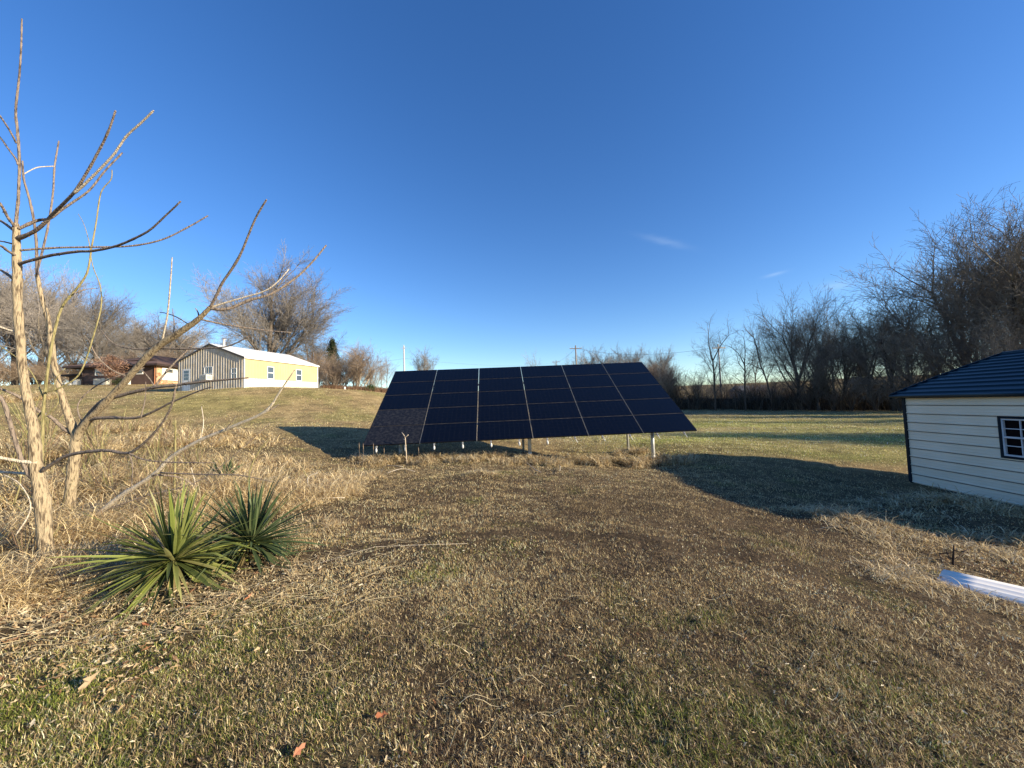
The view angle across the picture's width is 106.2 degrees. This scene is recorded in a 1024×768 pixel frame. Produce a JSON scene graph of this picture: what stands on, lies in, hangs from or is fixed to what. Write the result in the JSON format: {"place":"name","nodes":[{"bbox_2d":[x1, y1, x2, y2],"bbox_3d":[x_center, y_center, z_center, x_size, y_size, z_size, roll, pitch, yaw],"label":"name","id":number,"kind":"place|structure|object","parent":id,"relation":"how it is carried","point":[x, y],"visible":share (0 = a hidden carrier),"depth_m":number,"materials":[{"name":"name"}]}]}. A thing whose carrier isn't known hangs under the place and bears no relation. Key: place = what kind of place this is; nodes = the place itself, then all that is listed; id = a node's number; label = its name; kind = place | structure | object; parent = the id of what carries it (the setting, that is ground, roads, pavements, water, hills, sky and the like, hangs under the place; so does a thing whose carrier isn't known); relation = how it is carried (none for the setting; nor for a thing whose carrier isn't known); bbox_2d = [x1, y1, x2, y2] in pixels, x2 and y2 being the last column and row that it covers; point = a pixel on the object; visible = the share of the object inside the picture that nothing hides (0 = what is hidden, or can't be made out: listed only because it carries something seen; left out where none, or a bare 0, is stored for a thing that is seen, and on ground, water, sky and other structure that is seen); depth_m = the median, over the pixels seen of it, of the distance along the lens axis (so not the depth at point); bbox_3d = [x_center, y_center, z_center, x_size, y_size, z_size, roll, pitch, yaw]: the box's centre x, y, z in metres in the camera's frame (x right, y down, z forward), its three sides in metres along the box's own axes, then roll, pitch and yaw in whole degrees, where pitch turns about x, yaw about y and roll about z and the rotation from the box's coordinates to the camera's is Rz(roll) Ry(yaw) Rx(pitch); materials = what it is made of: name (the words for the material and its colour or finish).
{"place":"outdoors","nodes":[
{"label":"outdoors","id":0,"kind":"place"},
{"bbox_2d":[0,375,1023,767],"bbox_3d":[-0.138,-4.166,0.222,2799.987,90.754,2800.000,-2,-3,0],"label":"ground","id":1,"kind":"structure","parent":0,"point":[318,403],"depth_m":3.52,"materials":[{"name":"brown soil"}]},
{"bbox_2d":[0,357,39,384],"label":"bare shrub","id":2,"kind":"object","parent":1,"relation":"on","point":[9,375],"visible":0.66,"depth_m":65.14,"materials":[{"name":"brown plant"}]},
{"bbox_2d":[0,352,43,384],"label":"bare shrub","id":3,"kind":"object","parent":1,"relation":"on","point":[30,378],"visible":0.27,"depth_m":66.30,"materials":[{"name":"brown plant"}]},
{"bbox_2d":[2,352,61,384],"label":"bare shrub","id":4,"kind":"object","parent":1,"relation":"on","point":[38,381],"visible":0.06,"depth_m":69.71,"materials":[{"name":"brown plant"}]},
{"bbox_2d":[0,254,83,384],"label":"bare tree","id":5,"kind":"object","parent":1,"relation":"on","point":[14,350],"visible":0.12,"depth_m":73.07,"materials":[{"name":"brown plant"}]},
{"bbox_2d":[0,255,88,360],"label":"bare tree","id":6,"kind":"object","parent":1,"relation":"on","point":[2,322],"visible":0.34,"depth_m":68.68,"materials":[{"name":"brown plant"}]},
{"bbox_2d":[9,358,80,383],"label":"bare shrub","id":7,"kind":"object","parent":1,"relation":"on","point":[39,374],"visible":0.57,"depth_m":63.00,"materials":[{"name":"brown plant"}]},
{"bbox_2d":[0,267,106,383],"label":"bare tree","id":8,"kind":"object","parent":1,"relation":"on","point":[69,301],"visible":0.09,"depth_m":89.80,"materials":[{"name":"brown plant"}]},
{"bbox_2d":[30,355,86,382],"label":"bare shrub","id":9,"kind":"object","parent":1,"relation":"on","point":[66,370],"visible":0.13,"depth_m":65.99,"materials":[{"name":"brown plant"}]},
{"bbox_2d":[0,259,125,381],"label":"bare tree","id":10,"kind":"object","parent":1,"relation":"on","point":[35,312],"visible":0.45,"depth_m":66.81,"materials":[{"name":"brown plant"}]},
{"bbox_2d":[24,284,130,372],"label":"bare tree","id":11,"kind":"object","parent":1,"relation":"on","point":[68,354],"visible":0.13,"depth_m":89.37,"materials":[{"name":"brown plant"}]},
{"bbox_2d":[32,276,143,363],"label":"bare tree","id":12,"kind":"object","parent":1,"relation":"on","point":[107,328],"visible":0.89,"depth_m":66.52,"materials":[{"name":"brown plant"}]},
{"bbox_2d":[78,670,100,690],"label":"fallen leaf","id":13,"kind":"object","parent":1,"relation":"on","point":[87,682],"visible":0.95,"depth_m":2.24,"materials":[{"name":"beige plant"}]},
{"bbox_2d":[93,378,109,384],"bbox_3d":[-50.855,-0.281,47.770,1.440,0.800,0.825,-2,-3,0],"label":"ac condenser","id":14,"kind":"object","parent":1,"relation":"on","point":[97,381],"visible":0.8,"depth_m":47.37,"materials":[{"name":"metal"}]},
{"bbox_2d":[0,18,215,560],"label":"young tree","id":15,"kind":"object","parent":1,"relation":"on","point":[35,469],"visible":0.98,"depth_m":4.07,"materials":[{"name":"brown plant"}]},
{"bbox_2d":[87,354,129,384],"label":"tree","id":16,"kind":"object","parent":1,"relation":"on","point":[106,371],"visible":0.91,"depth_m":46.52,"materials":[{"name":"brown plant"}]},
{"bbox_2d":[79,351,140,362],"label":"bare shrub","id":17,"kind":"object","parent":1,"relation":"on","point":[130,357],"visible":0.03,"depth_m":63.17,"materials":[{"name":"brown plant"}]},
{"bbox_2d":[76,316,162,358],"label":"bare tree","id":18,"kind":"object","parent":1,"relation":"on","point":[114,350],"visible":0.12,"depth_m":89.23,"materials":[{"name":"brown plant"}]},
{"bbox_2d":[61,355,179,384],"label":"ranch house","id":19,"kind":"structure","parent":1,"relation":"on","point":[155,368],"depth_m":49.24,"materials":[{"name":"brown"}]},
{"bbox_2d":[162,368,177,380],"bbox_3d":[-45.395,-1.257,51.069,0.080,1.550,2.300,-2,-3,0],"label":"garage door","id":20,"kind":"structure","parent":19,"relation":"in","point":[172,374],"depth_m":51.23,"materials":[{"name":"white metal"}]},
{"bbox_2d":[139,350,182,358],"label":"bare shrub","id":21,"kind":"object","parent":1,"relation":"on","point":[166,355],"visible":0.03,"depth_m":69.58,"materials":[{"name":"brown plant"}]},
{"bbox_2d":[44,479,281,631],"bbox_3d":[-3.277,1.394,3.757,1.769,1.015,1.766,-2,-3,0],"label":"yucca","id":22,"kind":"object","parent":1,"relation":"on","point":[174,557],"visible":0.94,"depth_m":3.57,"materials":[{"name":"green plant"}]},
{"bbox_2d":[0,141,326,511],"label":"young tree","id":23,"kind":"object","parent":1,"relation":"on","point":[74,430],"visible":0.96,"depth_m":5.50,"materials":[{"name":"brown plant"}]},
{"bbox_2d":[113,309,218,357],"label":"bare tree","id":24,"kind":"object","parent":1,"relation":"on","point":[157,335],"visible":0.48,"depth_m":85.74,"materials":[{"name":"brown plant"}]},
{"bbox_2d":[123,318,217,357],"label":"bare tree","id":25,"kind":"object","parent":1,"relation":"on","point":[196,333],"visible":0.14,"depth_m":92.44,"materials":[{"name":"brown plant"}]},
{"bbox_2d":[0,517,352,657],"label":"dry tall grass","id":26,"kind":"structure","parent":1,"relation":"on","point":[122,597],"depth_m":3.34,"materials":[{"name":"beige plant"}]},
{"bbox_2d":[173,420,181,501],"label":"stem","id":27,"kind":"object","parent":1,"relation":"on","point":[174,487],"visible":0.59,"depth_m":5.95,"materials":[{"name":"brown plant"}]},
{"bbox_2d":[93,370,294,518],"bbox_3d":[-4.262,1.004,5.325,3.308,2.214,0.716,-2,-3,9],"label":"sapling","id":28,"kind":"object","parent":1,"relation":"on","point":[114,500],"visible":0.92,"depth_m":5.04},
{"bbox_2d":[0,381,391,620],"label":"dry tall grass","id":29,"kind":"structure","parent":1,"relation":"on","point":[24,581],"depth_m":6.11,"materials":[{"name":"beige plant"}]},
{"bbox_2d":[10,454,20,504],"bbox_3d":[-5.974,1.140,4.626,0.228,0.597,0.060,-4,-3,28],"label":"dead cane","id":30,"kind":"object","parent":29,"relation":"on","point":[19,482],"visible":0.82,"depth_m":4.58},
{"bbox_2d":[3,474,31,535],"bbox_3d":[-5.051,1.221,3.896,0.379,0.604,0.075,-2,-3,9],"label":"dead cane","id":31,"kind":"object","parent":29,"relation":"on","point":[29,502],"visible":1,"depth_m":3.89,"materials":[{"name":"beige plant"}]},
{"bbox_2d":[0,170,112,484],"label":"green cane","id":32,"kind":"object","parent":29,"relation":"on","point":[42,412],"visible":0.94,"depth_m":4.96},
{"bbox_2d":[193,455,242,481],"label":"yucca","id":33,"kind":"object","parent":1,"relation":"on","point":[229,465],"visible":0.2,"depth_m":7.76,"materials":[{"name":"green plant"}]},
{"bbox_2d":[184,326,262,349],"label":"bare tree","id":34,"kind":"object","parent":1,"relation":"on","point":[229,343],"visible":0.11,"depth_m":89.20,"materials":[{"name":"brown plant"}]},
{"bbox_2d":[175,338,319,390],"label":"metal shop building","id":35,"kind":"structure","parent":1,"relation":"on","point":[258,368],"depth_m":34.64,"materials":[{"name":"yellow metal"}]},
{"bbox_2d":[182,369,190,390],"bbox_3d":[-29.396,-0.339,34.737,0.900,2.040,0.048,-3,-3,14],"label":"door","id":36,"kind":"structure","parent":35,"relation":"in","point":[186,372],"depth_m":34.72,"materials":[{"name":"white glass"}]},
{"bbox_2d":[204,366,212,379],"bbox_3d":[-26.938,-0.923,34.146,0.970,1.220,0.055,-3,-3,14],"label":"window","id":37,"kind":"structure","parent":35,"relation":"in","point":[205,368],"depth_m":34.12,"materials":[{"name":"white glass"}]},
{"bbox_2d":[267,366,273,378],"bbox_3d":[-22.466,-1.034,35.788,0.055,1.160,0.740,-3,-3,14],"label":"window","id":38,"kind":"structure","parent":35,"relation":"in","point":[270,370],"depth_m":35.77,"materials":[{"name":"white glass"}]},
{"bbox_2d":[296,369,301,380],"bbox_3d":[-21.644,-0.887,39.065,0.055,1.160,0.740,-3,-3,14],"label":"window","id":39,"kind":"structure","parent":35,"relation":"in","point":[298,372],"depth_m":39.04,"materials":[{"name":"white glass"}]},
{"bbox_2d":[166,473,331,590],"bbox_3d":[-2.847,1.447,4.226,1.786,0.916,1.715,-2,-3,0],"label":"yucca","id":40,"kind":"object","parent":1,"relation":"on","point":[259,523],"visible":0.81,"depth_m":4.17,"materials":[{"name":"green plant"}]},
{"bbox_2d":[178,241,355,354],"bbox_3d":[-32.742,-9.695,52.477,22.594,20.438,18.865,-3,-3,21],"label":"bare tree","id":41,"kind":"object","parent":1,"relation":"on","point":[286,322],"visible":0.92,"depth_m":52.48,"materials":[{"name":"brown plant"}]},
{"bbox_2d":[293,743,304,756],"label":"fallen leaf","id":42,"kind":"object","parent":1,"relation":"on","point":[298,749],"visible":1,"depth_m":1.77,"materials":[{"name":"orange plant"}]},
{"bbox_2d":[257,331,350,372],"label":"bare tree","id":43,"kind":"object","parent":1,"relation":"on","point":[297,355],"visible":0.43,"depth_m":59.50,"materials":[{"name":"brown plant"}]},
{"bbox_2d":[294,350,343,387],"bbox_3d":[-26.747,-2.380,52.547,7.152,6.240,5.716,-1,-3,-12],"label":"bare shrub","id":44,"kind":"object","parent":1,"relation":"on","point":[317,363],"visible":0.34,"depth_m":52.90,"materials":[{"name":"brown plant"}]},
{"bbox_2d":[322,338,349,384],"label":"cedar tree","id":45,"kind":"object","parent":1,"relation":"on","point":[331,344],"visible":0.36,"depth_m":57.12,"materials":[{"name":"green plant"}]},
{"bbox_2d":[324,346,353,386],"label":"bare shrub","id":46,"kind":"object","parent":1,"relation":"on","point":[341,378],"visible":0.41,"depth_m":48.54,"materials":[{"name":"brown plant"}]},
{"bbox_2d":[312,356,366,386],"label":"bare shrub","id":47,"kind":"object","parent":1,"relation":"on","point":[332,375],"visible":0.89,"depth_m":46.88,"materials":[{"name":"brown plant"}]},
{"bbox_2d":[318,384,387,392],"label":"undergrowth","id":48,"kind":"object","parent":1,"relation":"on","point":[377,389],"visible":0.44,"depth_m":44.88,"materials":[{"name":"brown plant"}]},
{"bbox_2d":[333,337,390,385],"bbox_3d":[-18.653,-2.540,48.080,8.000,7.049,10.010,-2,-3,10],"label":"bare shrub","id":49,"kind":"object","parent":1,"relation":"on","point":[360,369],"visible":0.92,"depth_m":47.68,"materials":[{"name":"brown plant"}]},
{"bbox_2d":[351,358,390,387],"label":"bare shrub","id":50,"kind":"object","parent":1,"relation":"on","point":[371,381],"visible":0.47,"depth_m":49.72,"materials":[{"name":"brown plant"}]},
{"bbox_2d":[317,543,466,563],"bbox_3d":[-1.268,1.811,4.221,1.533,0.032,0.254,-1,-3,-13],"label":"fallen stick","id":51,"kind":"object","parent":1,"relation":"on","point":[385,546],"visible":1,"depth_m":4.29,"materials":[{"name":"brown wood"}]},
{"bbox_2d":[409,345,437,377],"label":"bare tree","id":52,"kind":"object","parent":1,"relation":"on","point":[424,363],"visible":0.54,"depth_m":74.69,"materials":[{"name":"brown plant"}]},
{"bbox_2d":[0,498,984,754],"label":"straw stalks","id":53,"kind":"object","parent":1,"relation":"on","point":[302,622],"visible":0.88,"depth_m":3.00,"materials":[{"name":"beige plant"}]},
{"bbox_2d":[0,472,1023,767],"bbox_3d":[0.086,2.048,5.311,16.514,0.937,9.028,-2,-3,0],"label":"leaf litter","id":54,"kind":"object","parent":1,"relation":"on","point":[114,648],"visible":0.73,"depth_m":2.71,"materials":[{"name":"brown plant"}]},
{"bbox_2d":[346,444,707,476],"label":"dry weeds","id":55,"kind":"object","parent":1,"relation":"on","point":[636,461],"visible":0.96,"depth_m":12.06,"materials":[{"name":"brown plant"}]},
{"bbox_2d":[362,362,696,458],"bbox_3d":[0.530,1.053,14.084,10.490,3.914,4.278,-2,-3,-3],"label":"solar array","id":56,"kind":"object","parent":1,"relation":"on","point":[628,399],"visible":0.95,"depth_m":13.60,"materials":[{"name":"black glass"}]},
{"bbox_2d":[573,346,613,363],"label":"bare tree","id":57,"kind":"object","parent":1,"relation":"on","point":[586,362],"visible":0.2,"depth_m":87.22,"materials":[{"name":"brown plant"}]},
{"bbox_2d":[589,340,637,363],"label":"bare tree","id":58,"kind":"object","parent":1,"relation":"on","point":[615,359],"visible":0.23,"depth_m":84.88,"materials":[{"name":"brown plant"}]},
{"bbox_2d":[618,343,650,365],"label":"bare tree","id":59,"kind":"object","parent":1,"relation":"on","point":[633,360],"visible":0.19,"depth_m":88.18,"materials":[{"name":"brown plant"}]},
{"bbox_2d":[641,345,679,391],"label":"bare tree","id":60,"kind":"object","parent":1,"relation":"on","point":[662,362],"visible":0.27,"depth_m":71.85,"materials":[{"name":"brown plant"}]},
{"bbox_2d":[644,354,679,388],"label":"bare shrub","id":61,"kind":"object","parent":1,"relation":"on","point":[655,366],"visible":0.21,"depth_m":63.18,"materials":[{"name":"brown plant"}]},
{"bbox_2d":[652,363,693,396],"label":"bare shrub","id":62,"kind":"object","parent":1,"relation":"on","point":[668,381],"visible":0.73,"depth_m":59.07,"materials":[{"name":"brown plant"}]},
{"bbox_2d":[674,369,725,405],"bbox_3d":[28.484,0.441,57.859,6.287,6.644,8.322,2,-5,-54],"label":"bare shrub","id":63,"kind":"object","parent":1,"relation":"on","point":[700,386],"visible":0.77,"depth_m":57.52,"materials":[{"name":"brown plant"}]},
{"bbox_2d":[692,310,744,410],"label":"bare tree","id":64,"kind":"object","parent":1,"relation":"on","point":[714,372],"visible":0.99,"depth_m":51.72,"materials":[{"name":"brown plant"}]},
{"bbox_2d":[703,376,743,398],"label":"bare shrub","id":65,"kind":"object","parent":1,"relation":"on","point":[728,388],"visible":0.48,"depth_m":60.50,"materials":[{"name":"brown plant"}]},
{"bbox_2d":[717,328,771,409],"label":"bare tree","id":66,"kind":"object","parent":1,"relation":"on","point":[744,372],"visible":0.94,"depth_m":51.13,"materials":[{"name":"brown plant"}]},
{"bbox_2d":[732,350,774,391],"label":"bare tree","id":67,"kind":"object","parent":1,"relation":"on","point":[755,373],"visible":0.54,"depth_m":65.85,"materials":[{"name":"brown plant"}]},
{"bbox_2d":[730,311,783,408],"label":"bare tree","id":68,"kind":"object","parent":1,"relation":"on","point":[758,350],"visible":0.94,"depth_m":49.76,"materials":[{"name":"brown plant"}]},
{"bbox_2d":[733,379,782,396],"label":"bare shrub","id":69,"kind":"object","parent":1,"relation":"on","point":[748,384],"visible":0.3,"depth_m":62.07,"materials":[{"name":"brown plant"}]},
{"bbox_2d":[755,371,791,410],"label":"bare shrub","id":70,"kind":"object","parent":1,"relation":"on","point":[774,393],"visible":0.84,"depth_m":49.96,"materials":[{"name":"brown plant"}]},
{"bbox_2d":[764,376,794,396],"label":"bare shrub","id":71,"kind":"object","parent":1,"relation":"on","point":[778,384],"visible":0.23,"depth_m":59.53,"materials":[{"name":"brown plant"}]},
{"bbox_2d":[667,374,918,411],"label":"undergrowth","id":72,"kind":"object","parent":1,"relation":"on","point":[792,403],"visible":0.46,"depth_m":51.54,"materials":[{"name":"brown plant"}]},
{"bbox_2d":[776,367,829,410],"bbox_3d":[35.978,0.508,47.435,5.747,5.728,3.968,-1,-3,-16],"label":"bare shrub","id":73,"kind":"object","parent":1,"relation":"on","point":[805,394],"visible":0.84,"depth_m":47.61,"materials":[{"name":"brown plant"}]},
{"bbox_2d":[746,283,865,398],"bbox_3d":[39.470,-5.245,52.753,13.867,17.938,13.042,-4,-4,33],"label":"bare tree","id":74,"kind":"object","parent":1,"relation":"on","point":[794,336],"visible":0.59,"depth_m":51.50,"materials":[{"name":"brown plant"}]},
{"bbox_2d":[774,330,849,410],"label":"bare tree","id":75,"kind":"object","parent":1,"relation":"on","point":[816,370],"visible":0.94,"depth_m":46.90,"materials":[{"name":"brown plant"}]},
{"bbox_2d":[769,301,867,383],"bbox_3d":[46.508,-5.067,58.302,11.764,17.483,9.972,-1,-3,-10],"label":"bare tree","id":76,"kind":"object","parent":1,"relation":"on","point":[818,330],"visible":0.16,"depth_m":57.03,"materials":[{"name":"brown plant"}]},
{"bbox_2d":[818,377,859,410],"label":"bare shrub","id":77,"kind":"object","parent":1,"relation":"on","point":[835,395],"visible":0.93,"depth_m":45.55,"materials":[{"name":"brown plant"}]},
{"bbox_2d":[807,309,879,393],"bbox_3d":[42.282,-3.557,49.702,8.597,14.036,10.142,-3,-3,23],"label":"bare tree","id":78,"kind":"object","parent":1,"relation":"on","point":[843,334],"visible":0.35,"depth_m":48.76,"materials":[{"name":"brown plant"}]},
{"bbox_2d":[826,371,864,410],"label":"bare shrub","id":79,"kind":"object","parent":1,"relation":"on","point":[855,395],"visible":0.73,"depth_m":45.07,"materials":[{"name":"brown plant"}]},
{"bbox_2d":[803,293,927,409],"bbox_3d":[42.109,-3.509,45.956,11.490,15.344,11.460,1,-4,-39],"label":"bare tree","id":80,"kind":"object","parent":1,"relation":"on","point":[850,362],"visible":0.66,"depth_m":45.18,"materials":[{"name":"brown plant"}]},
{"bbox_2d":[841,371,889,410],"bbox_3d":[39.867,0.738,43.467,3.555,4.823,5.148,1,-4,-39],"label":"bare shrub","id":81,"kind":"object","parent":1,"relation":"on","point":[872,399],"visible":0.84,"depth_m":43.00,"materials":[{"name":"brown plant"}]},
{"bbox_2d":[879,363,918,411],"bbox_3d":[40.517,0.280,40.154,3.650,5.373,5.286,-5,-4,44],"label":"bare shrub","id":82,"kind":"object","parent":1,"relation":"on","point":[897,400],"visible":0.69,"depth_m":40.66,"materials":[{"name":"brown plant"}]},
{"bbox_2d":[834,283,965,381],"bbox_3d":[49.663,-4.617,48.858,13.323,15.744,11.294,-5,-4,42],"label":"bare tree","id":83,"kind":"object","parent":1,"relation":"on","point":[897,329],"visible":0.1,"depth_m":48.01,"materials":[{"name":"brown plant"}]},
{"bbox_2d":[777,480,1023,629],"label":"dry rank grass","id":84,"kind":"structure","parent":1,"relation":"on","point":[985,504],"depth_m":5.46,"materials":[{"name":"beige plant"}]},
{"bbox_2d":[829,294,977,410],"bbox_3d":[42.698,-3.339,42.974,11.635,14.654,11.605,-3,-3,26],"label":"bare tree","id":85,"kind":"object","parent":1,"relation":"on","point":[877,360],"visible":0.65,"depth_m":42.89,"materials":[{"name":"brown plant"}]},
{"bbox_2d":[893,361,934,389],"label":"bare shrub","id":86,"kind":"object","parent":1,"relation":"on","point":[911,381],"visible":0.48,"depth_m":39.17,"materials":[{"name":"brown plant"}]},
{"bbox_2d":[831,181,1023,365],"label":"bare tree","id":87,"kind":"object","parent":1,"relation":"on","point":[919,297],"visible":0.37,"depth_m":44.60,"materials":[{"name":"brown plant"}]},
{"bbox_2d":[859,294,1023,402],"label":"bare tree","id":88,"kind":"object","parent":1,"relation":"on","point":[921,364],"visible":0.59,"depth_m":40.04,"materials":[{"name":"brown plant"}]},
{"bbox_2d":[938,545,969,566],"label":"dead sapling","id":89,"kind":"object","parent":1,"relation":"on","point":[953,558],"visible":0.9,"depth_m":4.53,"materials":[{"name":"brown plant"}]},
{"bbox_2d":[888,194,1023,365],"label":"bare tree","id":90,"kind":"object","parent":1,"relation":"on","point":[1017,298],"visible":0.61,"depth_m":39.12,"materials":[{"name":"brown plant"}]},
{"bbox_2d":[888,290,1023,379],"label":"bare tree","id":91,"kind":"object","parent":1,"relation":"on","point":[989,317],"visible":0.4,"depth_m":37.66,"materials":[{"name":"brown plant"}]},
{"bbox_2d":[889,349,1023,507],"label":"metal shed","id":92,"kind":"structure","parent":1,"relation":"on","point":[964,428],"depth_m":9.06,"materials":[{"name":"beige metal"}]},
{"bbox_2d":[997,416,1023,459],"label":"window","id":93,"kind":"structure","parent":92,"relation":"in","point":[1010,428],"depth_m":8.08,"materials":[{"name":"black glass"}]},
{"bbox_2d":[910,188,1023,356],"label":"bare tree","id":94,"kind":"object","parent":1,"relation":"on","point":[992,243],"visible":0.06,"depth_m":44.38,"materials":[{"name":"brown plant"}]},
{"bbox_2d":[937,569,1023,605],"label":"roofing sheet","id":95,"kind":"object","parent":1,"relation":"on","point":[1005,590],"visible":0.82,"depth_m":3.63,"materials":[{"name":"white metal"}]},
{"bbox_2d":[945,204,1023,350],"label":"bare tree","id":96,"kind":"object","parent":1,"relation":"on","point":[992,282],"visible":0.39,"depth_m":38.37,"materials":[{"name":"brown plant"}]},
{"bbox_2d":[956,307,1023,364],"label":"bare tree","id":97,"kind":"object","parent":1,"relation":"on","point":[988,338],"visible":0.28,"depth_m":35.08,"materials":[{"name":"brown plant"}]},
{"bbox_2d":[969,321,1023,361],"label":"bare tree","id":98,"kind":"object","parent":1,"relation":"on","point":[994,350],"visible":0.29,"depth_m":31.12,"materials":[{"name":"brown plant"}]},
{"bbox_2d":[0,0,1023,390],"label":"sky","id":99,"kind":"structure","parent":0,"point":[492,183],"materials":[{"name":"blue"}]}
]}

